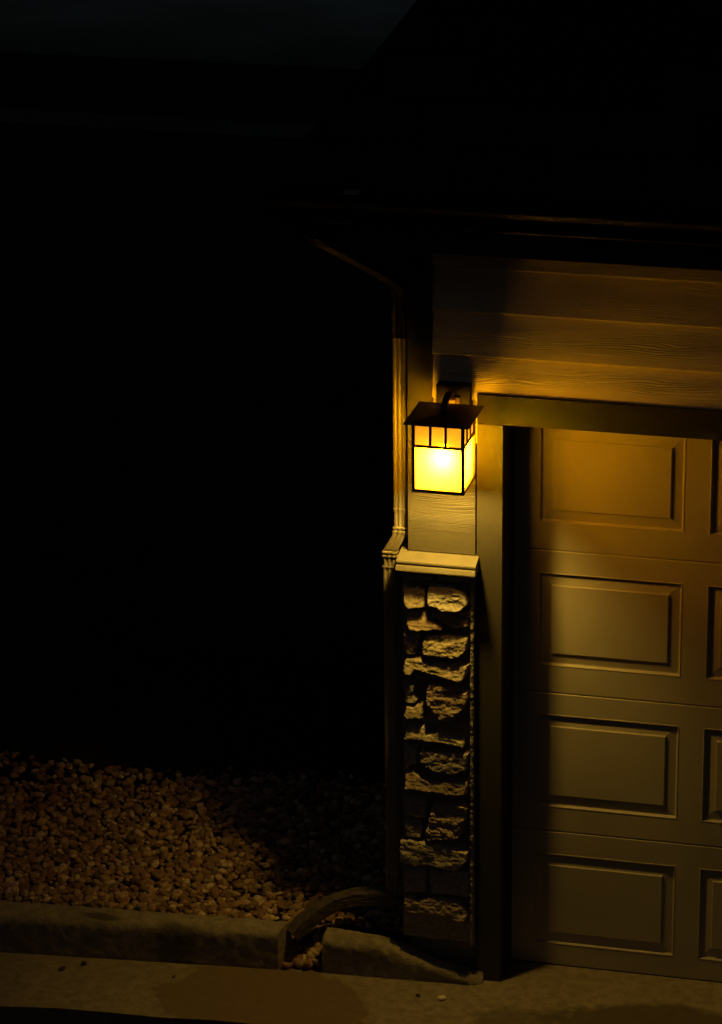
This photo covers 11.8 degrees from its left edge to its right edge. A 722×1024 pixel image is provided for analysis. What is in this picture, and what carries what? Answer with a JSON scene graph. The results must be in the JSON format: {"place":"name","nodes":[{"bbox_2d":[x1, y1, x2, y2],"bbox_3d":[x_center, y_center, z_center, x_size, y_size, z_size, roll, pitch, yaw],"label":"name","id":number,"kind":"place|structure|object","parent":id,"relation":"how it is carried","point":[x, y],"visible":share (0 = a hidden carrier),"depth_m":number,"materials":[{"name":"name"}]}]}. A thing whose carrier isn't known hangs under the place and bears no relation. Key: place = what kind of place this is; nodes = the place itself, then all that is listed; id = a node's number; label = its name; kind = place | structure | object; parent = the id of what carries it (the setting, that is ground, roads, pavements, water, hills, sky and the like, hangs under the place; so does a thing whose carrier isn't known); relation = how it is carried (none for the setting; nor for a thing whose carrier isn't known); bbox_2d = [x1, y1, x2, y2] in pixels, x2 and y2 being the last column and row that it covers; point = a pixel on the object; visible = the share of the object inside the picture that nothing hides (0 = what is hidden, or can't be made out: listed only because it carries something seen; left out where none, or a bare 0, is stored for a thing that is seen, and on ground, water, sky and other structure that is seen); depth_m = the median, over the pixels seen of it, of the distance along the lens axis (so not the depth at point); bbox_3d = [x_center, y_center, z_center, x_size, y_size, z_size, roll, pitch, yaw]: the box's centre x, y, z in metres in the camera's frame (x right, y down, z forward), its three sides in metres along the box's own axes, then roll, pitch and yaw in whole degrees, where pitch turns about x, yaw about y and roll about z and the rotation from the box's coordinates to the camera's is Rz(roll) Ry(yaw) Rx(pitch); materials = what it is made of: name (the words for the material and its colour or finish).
{"place":"outdoors","nodes":[
{"label":"outdoors","id":0,"kind":"place"},
{"bbox_2d":[0,109,314,139],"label":"sidewalk","id":1,"kind":"structure","parent":0,"point":[163,124],"depth_m":23.58,"materials":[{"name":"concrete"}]},
{"bbox_2d":[0,53,407,668],"bbox_3d":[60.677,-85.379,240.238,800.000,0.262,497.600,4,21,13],"label":"lawn","id":2,"kind":"structure","parent":0,"point":[196,405],"depth_m":18.49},
{"bbox_2d":[0,633,411,945],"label":"garden soil","id":3,"kind":"structure","parent":0,"point":[140,708],"depth_m":14.36,"materials":[{"name":"black"}]},
{"bbox_2d":[0,751,403,932],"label":"gravel bed","id":4,"kind":"object","parent":3,"relation":"on","point":[137,858],"visible":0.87,"depth_m":13.14,"materials":[{"name":"brown gravel"}]},
{"bbox_2d":[0,0,416,70],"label":"street","id":5,"kind":"structure","parent":0,"point":[352,35],"depth_m":26.20,"materials":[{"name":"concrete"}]},
{"bbox_2d":[308,719,401,881],"bbox_3d":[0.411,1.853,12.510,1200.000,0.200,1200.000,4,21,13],"label":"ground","id":6,"kind":"structure","parent":0,"point":[367,778],"depth_m":14.33,"materials":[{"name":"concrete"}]},
{"bbox_2d":[0,942,721,1023],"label":"driveway","id":7,"kind":"structure","parent":0,"point":[38,989],"depth_m":12.33,"materials":[{"name":"concrete"}]},
{"bbox_2d":[0,900,291,968],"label":"curb","id":8,"kind":"structure","parent":7,"relation":"on","point":[80,931],"depth_m":12.57,"materials":[{"name":"concrete"}]},
{"bbox_2d":[281,901,335,968],"bbox_3d":[-0.184,1.535,12.620,0.170,0.143,0.312,4,21,13],"label":"gravel spill","id":9,"kind":"object","parent":7,"relation":"on","point":[308,950],"visible":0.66,"depth_m":12.56,"materials":[{"name":"brown gravel"}]},
{"bbox_2d":[322,927,483,984],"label":"curb","id":10,"kind":"structure","parent":7,"relation":"on","point":[350,952],"depth_m":12.43,"materials":[{"name":"concrete"}]},
{"bbox_2d":[437,995,445,1000],"bbox_3d":[0.285,1.713,12.300,0.032,0.013,0.026,-9,22,-21],"label":"pebble","id":11,"kind":"object","parent":7,"relation":"on","point":[441,997],"visible":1,"depth_m":12.29,"materials":[{"name":"beige stone"}]},
{"bbox_2d":[263,0,721,982],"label":"garage","id":12,"kind":"structure","parent":7,"relation":"on","point":[533,188],"depth_m":11.80,"materials":[{"name":"brown paint"}]},
{"bbox_2d":[403,380,483,495],"bbox_3d":[0.287,-0.250,11.608,0.221,0.302,0.342,4,21,13],"label":"wall lantern","id":13,"kind":"object","parent":12,"relation":"attached to","point":[443,430],"depth_m":11.51,"materials":[{"name":"yellow glass"}]},
{"bbox_2d":[511,426,721,982],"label":"garage door","id":14,"kind":"structure","parent":12,"relation":"in","point":[617,741],"depth_m":12.12,"materials":[{"name":"paint"}]}
]}

